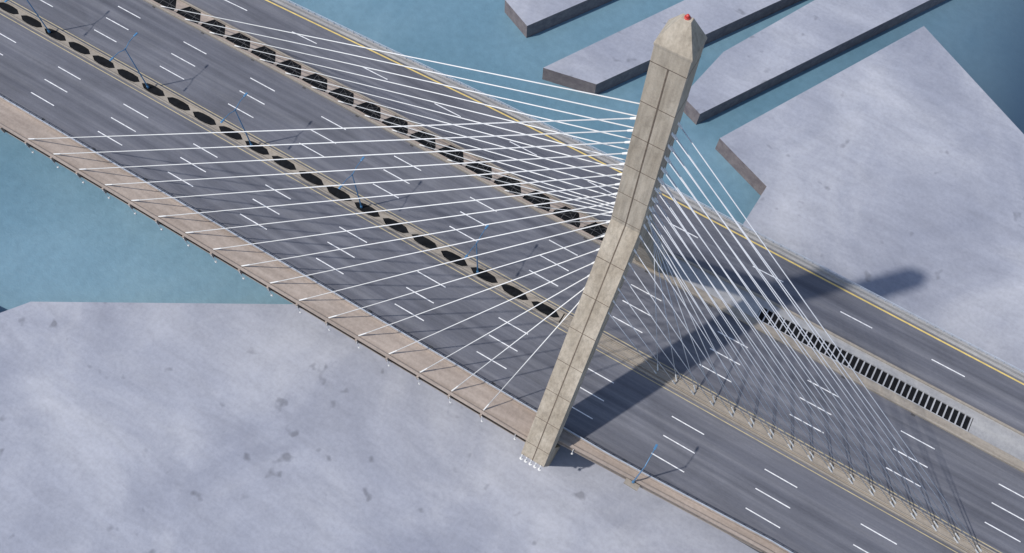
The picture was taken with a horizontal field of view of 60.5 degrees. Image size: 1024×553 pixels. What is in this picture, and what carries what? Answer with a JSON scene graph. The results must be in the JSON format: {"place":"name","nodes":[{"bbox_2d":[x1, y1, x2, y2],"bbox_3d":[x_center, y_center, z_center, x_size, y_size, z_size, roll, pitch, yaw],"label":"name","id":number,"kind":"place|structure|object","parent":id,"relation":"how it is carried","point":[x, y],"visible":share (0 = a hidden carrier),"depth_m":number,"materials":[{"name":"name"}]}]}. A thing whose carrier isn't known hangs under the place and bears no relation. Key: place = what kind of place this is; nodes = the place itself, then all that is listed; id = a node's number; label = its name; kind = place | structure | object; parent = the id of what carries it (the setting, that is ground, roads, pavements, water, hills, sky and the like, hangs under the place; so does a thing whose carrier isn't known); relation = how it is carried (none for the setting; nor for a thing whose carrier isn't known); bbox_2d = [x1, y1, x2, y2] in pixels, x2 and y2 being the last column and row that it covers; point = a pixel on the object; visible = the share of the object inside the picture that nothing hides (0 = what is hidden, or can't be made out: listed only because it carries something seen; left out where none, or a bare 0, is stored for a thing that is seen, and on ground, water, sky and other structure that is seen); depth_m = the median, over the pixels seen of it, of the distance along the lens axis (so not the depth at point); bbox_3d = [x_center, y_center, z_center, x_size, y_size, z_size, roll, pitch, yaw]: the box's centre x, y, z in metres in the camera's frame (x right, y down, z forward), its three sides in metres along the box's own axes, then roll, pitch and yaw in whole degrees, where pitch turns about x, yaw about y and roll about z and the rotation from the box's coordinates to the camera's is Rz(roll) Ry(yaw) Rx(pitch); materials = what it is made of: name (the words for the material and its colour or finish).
{"place":"outdoors","nodes":[
{"label":"outdoors","id":0,"kind":"place"},
{"bbox_2d":[0,26,1023,552],"bbox_3d":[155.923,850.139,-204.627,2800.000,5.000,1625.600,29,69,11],"label":"concrete quay","id":1,"kind":"structure","parent":0,"point":[892,172],"depth_m":155.19,"materials":[{"name":"grey concrete"}]},
{"bbox_2d":[0,0,1023,552],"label":"cable stayed bridge","id":2,"kind":"structure","parent":1,"relation":"on","point":[626,236],"depth_m":143.11,"materials":[{"name":"concrete"}]},
{"bbox_2d":[4,0,50,32],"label":"street lamp","id":3,"kind":"object","parent":2,"relation":"on","point":[5,1],"visible":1,"depth_m":165.85,"materials":[{"name":"blue metal"}]},
{"bbox_2d":[109,32,148,87],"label":"street lamp","id":4,"kind":"object","parent":2,"relation":"on","point":[134,35],"visible":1,"depth_m":155.93,"materials":[{"name":"blue metal"}]},
{"bbox_2d":[220,92,252,145],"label":"street lamp","id":5,"kind":"object","parent":2,"relation":"on","point":[244,95],"visible":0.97,"depth_m":150.89,"materials":[{"name":"blue metal"}]},
{"bbox_2d":[338,156,364,207],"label":"street lamp","id":6,"kind":"object","parent":2,"relation":"on","point":[362,158],"visible":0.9,"depth_m":146.20,"materials":[{"name":"blue metal"}]},
{"bbox_2d":[464,225,488,272],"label":"street lamp","id":7,"kind":"object","parent":2,"relation":"on","point":[486,227],"visible":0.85,"depth_m":141.37,"materials":[{"name":"blue metal"}]},
{"bbox_2d":[184,0,1023,432],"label":"ramp road","id":8,"kind":"structure","parent":2,"relation":"on","point":[918,352],"depth_m":157.06,"materials":[{"name":"grey asphalt"}]},
{"bbox_2d":[632,444,657,483],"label":"street lamp","id":9,"kind":"object","parent":2,"relation":"on","point":[654,448],"visible":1,"depth_m":126.97,"materials":[{"name":"blue metal"}]},
{"bbox_2d":[0,0,1023,552],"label":"road","id":10,"kind":"structure","parent":0,"point":[634,416],"depth_m":150.15,"materials":[{"name":"grey asphalt"}]},
{"bbox_2d":[0,0,1023,312],"bbox_3d":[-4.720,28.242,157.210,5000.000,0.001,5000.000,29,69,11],"label":"water","id":11,"kind":"structure","parent":0,"point":[66,234],"depth_m":185.57,"materials":[{"name":"teal liquid"}]},
{"bbox_2d":[505,0,611,37],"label":"concrete pier","id":12,"kind":"structure","parent":11,"relation":"in","point":[528,18],"depth_m":192.01,"materials":[{"name":"grey concrete"}]},
{"bbox_2d":[542,0,801,95],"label":"concrete pier","id":13,"kind":"structure","parent":11,"relation":"in","point":[613,60],"depth_m":188.32,"materials":[{"name":"grey concrete"}]},
{"bbox_2d":[683,0,944,124],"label":"concrete pier","id":14,"kind":"structure","parent":11,"relation":"in","point":[808,36],"depth_m":188.89,"materials":[{"name":"grey concrete"}]}
]}

